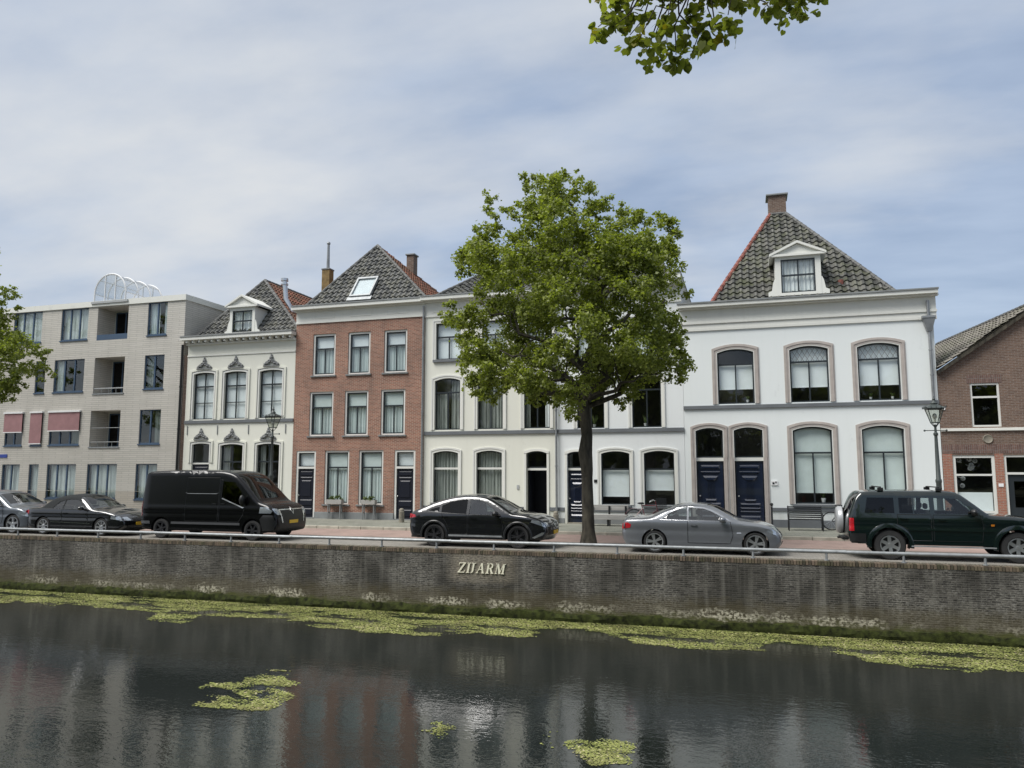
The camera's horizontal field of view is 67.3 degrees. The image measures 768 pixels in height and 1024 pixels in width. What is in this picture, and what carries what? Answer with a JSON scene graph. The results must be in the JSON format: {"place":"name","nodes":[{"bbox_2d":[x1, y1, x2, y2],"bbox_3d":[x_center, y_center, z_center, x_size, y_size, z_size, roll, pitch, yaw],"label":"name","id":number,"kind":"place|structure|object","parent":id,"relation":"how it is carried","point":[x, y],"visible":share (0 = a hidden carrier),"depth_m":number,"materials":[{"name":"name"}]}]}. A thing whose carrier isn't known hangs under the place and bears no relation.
{"place":"outdoors","nodes":[
{"label":"outdoors","id":0,"kind":"place"},
{"bbox_2d":[0,589,1023,767],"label":"canal water","id":1,"kind":"structure","parent":0,"point":[84,686],"depth_m":14.35,"materials":[{"name":"black liquid"}]},
{"bbox_2d":[195,669,298,710],"bbox_3d":[-4.978,5.912,14.965,2.252,0.015,2.676,-2,-7,17],"label":"floating weed","id":2,"kind":"object","parent":1,"relation":"on","point":[257,706],"visible":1,"depth_m":14.44,"materials":[{"name":"green plant"}]},
{"bbox_2d":[421,721,454,738],"bbox_3d":[-1.201,5.635,12.545,0.507,0.013,0.787,-2,-7,17],"label":"floating weed","id":3,"kind":"object","parent":1,"relation":"on","point":[440,727],"visible":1,"depth_m":12.63,"materials":[{"name":"green plant"}]},
{"bbox_2d":[0,589,1023,672],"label":"floating weed","id":4,"kind":"object","parent":1,"relation":"on","point":[868,644],"visible":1,"depth_m":20.52,"materials":[{"name":"green plant"}]},
{"bbox_2d":[564,738,636,765],"bbox_3d":[1.286,5.523,11.571,1.143,0.014,1.175,-2,-7,17],"label":"floating weed","id":5,"kind":"object","parent":1,"relation":"on","point":[609,755],"visible":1,"depth_m":11.59,"materials":[{"name":"green plant"}]},
{"bbox_2d":[0,530,1023,564],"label":"parking strip","id":6,"kind":"object","parent":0,"point":[996,561],"visible":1,"depth_m":23.27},
{"bbox_2d":[0,489,46,532],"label":"parked car","id":7,"kind":"object","parent":6,"relation":"on","point":[15,505],"visible":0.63,"depth_m":29.18,"materials":[{"name":"blue paint"}]},
{"bbox_2d":[0,265,57,403],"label":"lime tree","id":8,"kind":"object","parent":6,"relation":"on","point":[10,343],"visible":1,"depth_m":31.37,"materials":[{"name":"green plant"}]},
{"bbox_2d":[26,494,142,535],"bbox_3d":[-15.890,4.888,29.012,4.765,1.483,2.209,-2,-7,17],"label":"parked car","id":9,"kind":"object","parent":6,"relation":"on","point":[91,511],"visible":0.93,"depth_m":28.30,"materials":[{"name":"paint"}]},
{"bbox_2d":[141,470,305,540],"bbox_3d":[-10.243,4.253,27.400,5.711,2.380,2.396,-2,-7,17],"label":"parked van","id":10,"kind":"object","parent":6,"relation":"on","point":[242,501],"visible":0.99,"depth_m":26.59,"materials":[{"name":"black paint"}]},
{"bbox_2d":[410,494,558,548],"bbox_3d":[-0.877,4.301,24.459,4.690,1.616,2.280,-2,-7,17],"label":"parked car","id":11,"kind":"object","parent":6,"relation":"on","point":[465,516],"visible":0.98,"depth_m":23.74,"materials":[{"name":"black paint"}]},
{"bbox_2d":[437,167,697,546],"bbox_3d":[1.761,-1.135,25.209,7.144,12.988,8.974,4,-8,-34],"label":"lime tree","id":12,"kind":"object","parent":6,"relation":"on","point":[628,361],"visible":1,"depth_m":23.83,"materials":[{"name":"green plant"}]},
{"bbox_2d":[622,502,782,555],"bbox_3d":[5.519,4.173,22.506,4.526,1.426,2.238,-2,-7,17],"label":"parked car","id":13,"kind":"object","parent":6,"relation":"on","point":[726,528],"visible":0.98,"depth_m":21.76,"materials":[{"name":"grey paint"}]},
{"bbox_2d":[834,486,1023,563],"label":"parked off roader","id":14,"kind":"object","parent":6,"relation":"on","point":[872,518],"visible":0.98,"depth_m":20.20,"materials":[{"name":"green paint"}]},
{"bbox_2d":[843,491,857,513],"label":"rear window","id":15,"kind":"structure","parent":14,"relation":"in","point":[846,508],"depth_m":21.19,"materials":[{"name":"grey glass"}]},
{"bbox_2d":[865,498,893,512],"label":"side window","id":16,"kind":"structure","parent":14,"relation":"in","point":[873,505],"depth_m":20.48,"materials":[{"name":"black glass"}]},
{"bbox_2d":[898,498,912,512],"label":"side window","id":17,"kind":"structure","parent":14,"relation":"in","point":[905,504],"depth_m":20.31,"materials":[{"name":"black glass"}]},
{"bbox_2d":[897,514,932,540],"bbox_3d":[10.532,3.755,20.108,0.816,0.685,0.060,-2,-7,17],"label":"door","id":18,"kind":"structure","parent":14,"relation":"in","point":[907,521],"depth_m":20.09,"materials":[{"name":"green paint"}]},
{"bbox_2d":[933,515,983,541],"bbox_3d":[11.511,3.721,19.809,1.165,0.683,0.061,-2,-7,17],"label":"door","id":19,"kind":"structure","parent":14,"relation":"in","point":[939,521],"depth_m":19.82,"materials":[{"name":"green paint"}]},
{"bbox_2d":[0,0,1023,369],"label":"sky","id":20,"kind":"structure","parent":0,"point":[209,150],"materials":[{"name":"blue"}]},
{"bbox_2d":[143,528,987,552],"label":"road","id":21,"kind":"structure","parent":0,"point":[818,544],"depth_m":25.94,"materials":[{"name":"red brick"}]},
{"bbox_2d":[305,518,1010,539],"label":"pavement","id":22,"kind":"structure","parent":0,"point":[811,532],"depth_m":31.10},
{"bbox_2d":[263,407,281,481],"bbox_3d":[-10.335,3.467,33.042,0.730,5.003,0.628,-2,-7,17],"label":"street lamp","id":23,"kind":"object","parent":22,"relation":"on","point":[272,414],"visible":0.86,"depth_m":33.09,"materials":[{"name":"black metal"}]},
{"bbox_2d":[326,494,343,518],"bbox_3d":[-8.281,5.748,36.059,0.838,1.158,0.348,-2,-7,17],"label":"flower box","id":24,"kind":"object","parent":22,"relation":"on","point":[331,500],"visible":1,"depth_m":36.00,"materials":[{"name":"white wood"}]},
{"bbox_2d":[361,496,376,519],"bbox_3d":[-6.614,5.712,35.543,0.736,1.113,0.331,-3,-7,22],"label":"flower box","id":25,"kind":"object","parent":22,"relation":"on","point":[369,500],"visible":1,"depth_m":35.49,"materials":[{"name":"white wood"}]},
{"bbox_2d":[399,508,403,522],"bbox_3d":[-4.823,5.737,33.602,0.240,0.620,0.240,-2,-7,17],"label":"bollard","id":26,"kind":"object","parent":22,"relation":"on","point":[401,515],"visible":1,"depth_m":33.51,"materials":[{"name":"stone"}]},
{"bbox_2d":[305,525,848,540],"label":"kerb","id":27,"kind":"structure","parent":22,"relation":"on","point":[571,532],"depth_m":28.45,"materials":[{"name":"concrete"}]},
{"bbox_2d":[594,505,627,525],"bbox_3d":[3.922,5.384,31.484,1.628,0.840,0.510,-2,-7,17],"label":"wooden bench","id":28,"kind":"object","parent":22,"relation":"on","point":[608,517],"visible":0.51,"depth_m":31.50,"materials":[{"name":"grey wood"}]},
{"bbox_2d":[626,498,670,515],"bbox_3d":[5.499,5.210,31.205,1.836,1.130,0.564,-1,-13,10],"label":"bicycle","id":29,"kind":"object","parent":22,"relation":"on","point":[661,504],"visible":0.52,"depth_m":31.23,"materials":[{"name":"metal"}]},
{"bbox_2d":[787,506,823,531],"bbox_3d":[11.060,5.069,29.003,1.239,0.908,0.680,-2,-7,17],"label":"bench","id":30,"kind":"object","parent":22,"relation":"on","point":[796,511],"visible":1,"depth_m":29.24,"materials":[{"name":"black paint"}]},
{"bbox_2d":[823,504,841,529],"bbox_3d":[12.594,4.980,28.951,1.836,1.073,0.565,-2,-13,20],"label":"bicycle","id":31,"kind":"object","parent":22,"relation":"on","point":[831,519],"visible":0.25,"depth_m":29.09,"materials":[{"name":"metal"}]},
{"bbox_2d":[922,396,947,510],"bbox_3d":[14.166,2.746,25.585,0.730,4.741,0.628,-2,-7,17],"label":"street lamp","id":32,"kind":"object","parent":22,"relation":"on","point":[934,405],"visible":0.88,"depth_m":25.60,"materials":[{"name":"black metal"}]},
{"label":"ground","id":33,"kind":"structure","parent":0,"visible":0},
{"bbox_2d":[0,273,226,509],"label":"apartment block","id":34,"kind":"structure","parent":33,"relation":"on","point":[100,413],"depth_m":41.50,"materials":[{"name":"paint"}]},
{"bbox_2d":[1,464,19,490],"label":"window","id":35,"kind":"structure","parent":34,"relation":"in","point":[12,470],"depth_m":42.54,"materials":[{"name":"blue paint"}]},
{"bbox_2d":[3,412,24,446],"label":"window","id":36,"kind":"structure","parent":34,"relation":"in","point":[12,420],"depth_m":42.59,"materials":[{"name":"pink fabric"}]},
{"bbox_2d":[15,312,42,343],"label":"window","id":37,"kind":"structure","parent":34,"relation":"in","point":[30,323],"depth_m":43.31,"materials":[{"name":"grey glass"}]},
{"bbox_2d":[28,464,38,497],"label":"window","id":38,"kind":"structure","parent":34,"relation":"in","point":[35,466],"depth_m":42.05,"materials":[{"name":"white glass"}]},
{"bbox_2d":[28,411,43,446],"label":"window","id":39,"kind":"structure","parent":34,"relation":"in","point":[36,416],"depth_m":42.08,"materials":[{"name":"pink fabric"}]},
{"bbox_2d":[33,361,45,393],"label":"window","id":40,"kind":"structure","parent":34,"relation":"in","point":[36,392],"depth_m":42.57,"materials":[{"name":"blue paint"}]},
{"bbox_2d":[44,464,75,498],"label":"window","id":41,"kind":"structure","parent":34,"relation":"in","point":[62,475],"depth_m":41.47,"materials":[{"name":"blue paint"}]},
{"bbox_2d":[47,410,81,445],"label":"window","id":42,"kind":"structure","parent":34,"relation":"in","point":[67,420],"depth_m":41.56,"materials":[{"name":"pink fabric"}]},
{"bbox_2d":[51,359,84,393],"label":"window","id":43,"kind":"structure","parent":34,"relation":"in","point":[62,367],"depth_m":42.18,"materials":[{"name":"blue paint"}]},
{"bbox_2d":[59,308,88,341],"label":"window","id":44,"kind":"structure","parent":34,"relation":"in","point":[76,323],"depth_m":42.36,"materials":[{"name":"blue paint"}]},
{"bbox_2d":[86,464,116,499],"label":"window","id":45,"kind":"structure","parent":34,"relation":"in","point":[103,476],"depth_m":40.68,"materials":[{"name":"white glass"}]},
{"bbox_2d":[108,414,120,446],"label":"balcony door","id":46,"kind":"structure","parent":34,"relation":"in","point":[114,419],"depth_m":42.04,"materials":[{"name":"blue paint"}]},
{"bbox_2d":[112,362,124,392],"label":"balcony door","id":47,"kind":"structure","parent":34,"relation":"in","point":[118,367],"depth_m":42.35,"materials":[{"name":"blue paint"}]},
{"bbox_2d":[115,312,128,333],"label":"balcony door","id":48,"kind":"structure","parent":34,"relation":"in","point":[121,318],"depth_m":42.70,"materials":[{"name":"blue paint"}]},
{"bbox_2d":[133,464,156,500],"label":"window","id":49,"kind":"structure","parent":34,"relation":"in","point":[145,469],"depth_m":39.92,"materials":[{"name":"white glass"}]},
{"bbox_2d":[137,409,160,444],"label":"window","id":50,"kind":"structure","parent":34,"relation":"in","point":[158,412],"depth_m":40.06,"materials":[{"name":"blue paint"}]},
{"bbox_2d":[142,355,164,389],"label":"window","id":51,"kind":"structure","parent":34,"relation":"in","point":[151,381],"depth_m":40.50,"materials":[{"name":"glass"}]},
{"bbox_2d":[146,302,167,336],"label":"window","id":52,"kind":"structure","parent":34,"relation":"in","point":[156,307],"depth_m":40.79,"materials":[{"name":"grey glass"}]},
{"bbox_2d":[179,278,312,499],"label":"ornate white house","id":53,"kind":"structure","parent":33,"relation":"on","point":[239,376],"depth_m":38.84,"materials":[{"name":"beige paint"}]},
{"bbox_2d":[188,428,212,462],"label":"transom window","id":54,"kind":"structure","parent":53,"relation":"in","point":[195,441],"depth_m":38.91,"materials":[{"name":"paint"}]},
{"bbox_2d":[193,464,208,469],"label":"door","id":55,"kind":"structure","parent":53,"relation":"in","point":[195,466],"depth_m":38.87,"materials":[{"name":"black paint"}]},
{"bbox_2d":[188,357,217,419],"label":"window","id":56,"kind":"structure","parent":53,"relation":"in","point":[206,383],"depth_m":39.35,"materials":[{"name":"glass"}]},
{"bbox_2d":[216,428,246,470],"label":"window","id":57,"kind":"structure","parent":53,"relation":"in","point":[225,462],"depth_m":38.44,"materials":[{"name":"paint"}]},
{"bbox_2d":[219,356,249,418],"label":"window","id":58,"kind":"structure","parent":53,"relation":"in","point":[237,391],"depth_m":38.81,"materials":[{"name":"glass"}]},
{"bbox_2d":[252,427,282,490],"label":"window","id":59,"kind":"structure","parent":53,"relation":"in","point":[264,442],"depth_m":37.81,"materials":[{"name":"paint"}]},
{"bbox_2d":[254,354,285,417],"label":"window","id":60,"kind":"structure","parent":53,"relation":"in","point":[273,393],"depth_m":38.21,"materials":[{"name":"paint"}]},
{"bbox_2d":[291,242,438,519],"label":"brick house","id":61,"kind":"structure","parent":33,"relation":"on","point":[359,407],"depth_m":36.74,"materials":[{"name":"red brick"}]},
{"bbox_2d":[298,469,313,516],"bbox_3d":[-9.898,5.228,36.953,0.865,2.294,0.133,-2,-7,17],"label":"door","id":62,"kind":"structure","parent":61,"relation":"in","point":[305,489],"depth_m":36.96,"materials":[{"name":"black paint"}]},
{"bbox_2d":[299,453,314,466],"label":"transom window","id":63,"kind":"structure","parent":61,"relation":"in","point":[305,459],"depth_m":37.26,"materials":[{"name":"glass"}]},
{"bbox_2d":[306,391,333,437],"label":"window","id":64,"kind":"structure","parent":61,"relation":"in","point":[321,403],"depth_m":37.29,"materials":[{"name":"white paint"}]},
{"bbox_2d":[310,334,335,377],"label":"window","id":65,"kind":"structure","parent":61,"relation":"in","point":[324,360],"depth_m":37.59,"materials":[{"name":"grey glass"}]},
{"bbox_2d":[321,450,349,505],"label":"window","id":66,"kind":"structure","parent":61,"relation":"in","point":[336,463],"depth_m":36.69,"materials":[{"name":"grey glass"}]},
{"bbox_2d":[342,390,368,436],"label":"window","id":67,"kind":"structure","parent":61,"relation":"in","point":[356,402],"depth_m":36.73,"materials":[{"name":"white paint"}]},
{"bbox_2d":[345,331,370,375],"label":"window","id":68,"kind":"structure","parent":61,"relation":"in","point":[359,354],"depth_m":37.04,"materials":[{"name":"grey glass"}]},
{"bbox_2d":[356,450,383,506],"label":"window","id":69,"kind":"structure","parent":61,"relation":"in","point":[370,462],"depth_m":36.17,"materials":[{"name":"grey glass"}]},
{"bbox_2d":[378,389,405,436],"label":"window","id":70,"kind":"structure","parent":61,"relation":"in","point":[392,400],"depth_m":36.18,"materials":[{"name":"white glass"}]},
{"bbox_2d":[381,329,407,374],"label":"window","id":71,"kind":"structure","parent":61,"relation":"in","point":[395,353],"depth_m":36.48,"materials":[{"name":"white glass"}]},
{"bbox_2d":[396,469,412,518],"bbox_3d":[-4.928,5.055,35.443,0.850,2.294,0.133,-2,-7,17],"label":"door","id":72,"kind":"structure","parent":61,"relation":"in","point":[404,476],"depth_m":35.46,"materials":[{"name":"black paint"}]},
{"bbox_2d":[397,452,413,465],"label":"transom window","id":73,"kind":"structure","parent":61,"relation":"in","point":[403,458],"depth_m":35.74,"materials":[{"name":"glass"}]},
{"bbox_2d":[420,245,575,516],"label":"white terraced house","id":74,"kind":"structure","parent":33,"relation":"on","point":[506,447],"depth_m":34.91,"materials":[{"name":"beige paint"}]},
{"bbox_2d":[429,447,461,503],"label":"window","id":75,"kind":"structure","parent":74,"relation":"in","point":[447,462],"depth_m":35.08,"materials":[{"name":"glass"}]},
{"bbox_2d":[431,375,463,429],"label":"window","id":76,"kind":"structure","parent":74,"relation":"in","point":[440,414],"depth_m":35.40,"materials":[{"name":"paint"}]},
{"bbox_2d":[432,320,463,362],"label":"window","id":77,"kind":"structure","parent":74,"relation":"in","point":[446,352],"depth_m":35.74,"materials":[{"name":"glass"}]},
{"bbox_2d":[472,447,504,505],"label":"window","id":78,"kind":"structure","parent":74,"relation":"in","point":[491,467],"depth_m":34.48,"materials":[{"name":"glass"}]},
{"bbox_2d":[474,376,505,428],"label":"window","id":79,"kind":"structure","parent":74,"relation":"in","point":[489,417],"depth_m":34.76,"materials":[{"name":"paint"}]},
{"bbox_2d":[478,316,509,352],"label":"window","id":80,"kind":"structure","parent":74,"relation":"in","point":[494,326],"depth_m":35.13,"materials":[{"name":"glass"}]},
{"bbox_2d":[528,471,533,511],"bbox_3d":[0.851,4.967,34.271,0.050,2.203,0.800,-2,-7,17],"label":"door","id":81,"kind":"structure","parent":74,"relation":"in","point":[530,473],"depth_m":34.19,"materials":[{"name":"black paint"}]},
{"bbox_2d":[520,371,552,427],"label":"window","id":82,"kind":"structure","parent":74,"relation":"in","point":[549,411],"depth_m":34.08,"materials":[{"name":"paint"}]},
{"bbox_2d":[527,451,546,467],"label":"transom window","id":83,"kind":"structure","parent":74,"relation":"in","point":[533,451],"depth_m":33.90,"materials":[{"name":"paint"}]},
{"bbox_2d":[524,322,553,355],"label":"window","id":84,"kind":"structure","parent":74,"relation":"in","point":[531,322],"depth_m":34.47,"materials":[{"name":"paint"}]},
{"bbox_2d":[556,239,690,523],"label":"white terraced house","id":85,"kind":"structure","parent":33,"relation":"on","point":[635,460],"depth_m":32.83,"materials":[{"name":"paint"}]},
{"bbox_2d":[569,470,581,521],"bbox_3d":[2.817,4.833,33.138,0.760,2.211,0.133,-2,-7,17],"label":"door","id":86,"kind":"structure","parent":85,"relation":"in","point":[575,480],"depth_m":33.16,"materials":[{"name":"blue paint"}]},
{"bbox_2d":[573,320,606,357],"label":"window","id":87,"kind":"structure","parent":85,"relation":"in","point":[585,345],"depth_m":33.86,"materials":[{"name":"paint"}]},
{"bbox_2d":[573,374,607,427],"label":"window","id":88,"kind":"structure","parent":85,"relation":"in","point":[605,405],"depth_m":33.06,"materials":[{"name":"paint"}]},
{"bbox_2d":[597,447,633,506],"bbox_3d":[4.410,3.958,32.686,1.534,2.515,0.310,-2,-7,17],"label":"window","id":89,"kind":"structure","parent":85,"relation":"in","point":[616,482],"depth_m":32.74,"materials":[{"name":"paint"}]},
{"bbox_2d":[629,315,663,354],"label":"window","id":90,"kind":"structure","parent":85,"relation":"in","point":[641,347],"depth_m":33.09,"materials":[{"name":"paint"}]},
{"bbox_2d":[628,375,665,427],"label":"window","id":91,"kind":"structure","parent":85,"relation":"in","point":[662,387],"depth_m":32.58,"materials":[{"name":"paint"}]},
{"bbox_2d":[640,447,678,507],"bbox_3d":[6.167,3.897,32.153,1.573,2.515,0.310,-2,-7,17],"label":"window","id":92,"kind":"structure","parent":85,"relation":"in","point":[656,479],"depth_m":32.21,"materials":[{"name":"paint"}]},
{"bbox_2d":[676,192,944,528],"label":"white house","id":93,"kind":"structure","parent":33,"relation":"on","point":[805,339],"depth_m":31.00,"materials":[{"name":"paint"}]},
{"bbox_2d":[690,423,728,457],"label":"transom window","id":94,"kind":"structure","parent":93,"relation":"in","point":[708,426],"depth_m":31.73,"materials":[{"name":"paint"}]},
{"bbox_2d":[697,461,723,516],"bbox_3d":[8.162,4.465,31.556,1.012,2.584,0.133,-2,-7,17],"label":"door","id":95,"kind":"structure","parent":93,"relation":"in","point":[710,473],"depth_m":31.59,"materials":[{"name":"blue paint"}]},
{"bbox_2d":[711,344,759,403],"bbox_3d":[9.223,-0.411,31.718,1.861,2.479,0.285,-2,-7,17],"label":"window","id":96,"kind":"structure","parent":93,"relation":"in","point":[741,376],"depth_m":31.76,"materials":[{"name":"glass"}]},
{"bbox_2d":[728,422,768,457],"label":"transom window","id":97,"kind":"structure","parent":93,"relation":"in","point":[733,428],"depth_m":31.29,"materials":[{"name":"paint"}]},
{"bbox_2d":[736,461,764,521],"bbox_3d":[9.632,4.414,31.110,1.040,2.584,0.133,-2,-7,17],"label":"door","id":98,"kind":"structure","parent":93,"relation":"in","point":[749,474],"depth_m":31.12,"materials":[{"name":"blue paint"}]},
{"bbox_2d":[783,340,835,402],"bbox_3d":[11.935,-0.506,30.895,1.879,2.479,0.285,-2,-7,17],"label":"window","id":99,"kind":"structure","parent":93,"relation":"in","point":[806,366],"depth_m":30.96,"materials":[{"name":"paint"}]},
{"bbox_2d":[787,421,840,506],"bbox_3d":[11.934,3.159,30.452,1.878,3.357,0.330,-2,-7,17],"label":"window","id":100,"kind":"structure","parent":93,"relation":"in","point":[812,459],"depth_m":30.54,"materials":[{"name":"paint"}]},
{"bbox_2d":[851,337,907,400],"bbox_3d":[14.373,-0.590,30.154,1.934,2.479,0.285,-2,-7,17],"label":"window","id":101,"kind":"structure","parent":93,"relation":"in","point":[876,363],"depth_m":30.22,"materials":[{"name":"paint"}]},
{"bbox_2d":[856,420,914,504],"bbox_3d":[14.380,3.074,29.709,1.917,3.357,0.330,-2,-7,17],"label":"window","id":102,"kind":"structure","parent":93,"relation":"in","point":[881,451],"depth_m":29.83,"materials":[{"name":"glass"}]},
{"bbox_2d":[935,304,1023,531],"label":"brown brick house","id":103,"kind":"structure","parent":33,"relation":"on","point":[980,382],"depth_m":28.96,"materials":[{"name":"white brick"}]},
{"bbox_2d":[952,455,997,513],"bbox_3d":[17.352,3.686,28.939,1.391,2.320,0.494,-2,-7,17],"label":"shop window","id":104,"kind":"structure","parent":103,"relation":"in","point":[983,500],"depth_m":28.72,"materials":[{"name":"white paint"}]},
{"bbox_2d":[970,383,1001,426],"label":"window","id":105,"kind":"structure","parent":103,"relation":"in","point":[997,385],"depth_m":28.88,"materials":[{"name":"white paint"}]},
{"bbox_2d":[1004,455,1023,474],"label":"transom window","id":106,"kind":"structure","parent":103,"relation":"in","point":[1005,466],"depth_m":28.43,"materials":[{"name":"white paint"}]},
{"bbox_2d":[1008,475,1023,516],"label":"shop door","id":107,"kind":"structure","parent":103,"relation":"in","point":[1015,482],"depth_m":28.33,"materials":[{"name":"paint"}]},
{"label":"near bank","id":108,"kind":"structure","parent":0,"visible":0},
{"bbox_2d":[588,0,828,76],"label":"lime tree","id":109,"kind":"object","parent":108,"relation":"on","point":[621,22],"visible":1,"depth_m":5.29,"materials":[{"name":"green plant"}]},
{"label":"canal bed","id":110,"kind":"structure","parent":0,"visible":0},
{"bbox_2d":[0,534,1023,647],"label":"quay wall","id":111,"kind":"structure","parent":110,"relation":"on","point":[970,604],"depth_m":21.89,"materials":[{"name":"brick"}]},
{"bbox_2d":[0,527,1023,565],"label":"tube railing","id":112,"kind":"object","parent":111,"relation":"on","point":[827,552],"visible":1,"depth_m":22.22,"materials":[{"name":"metal"}]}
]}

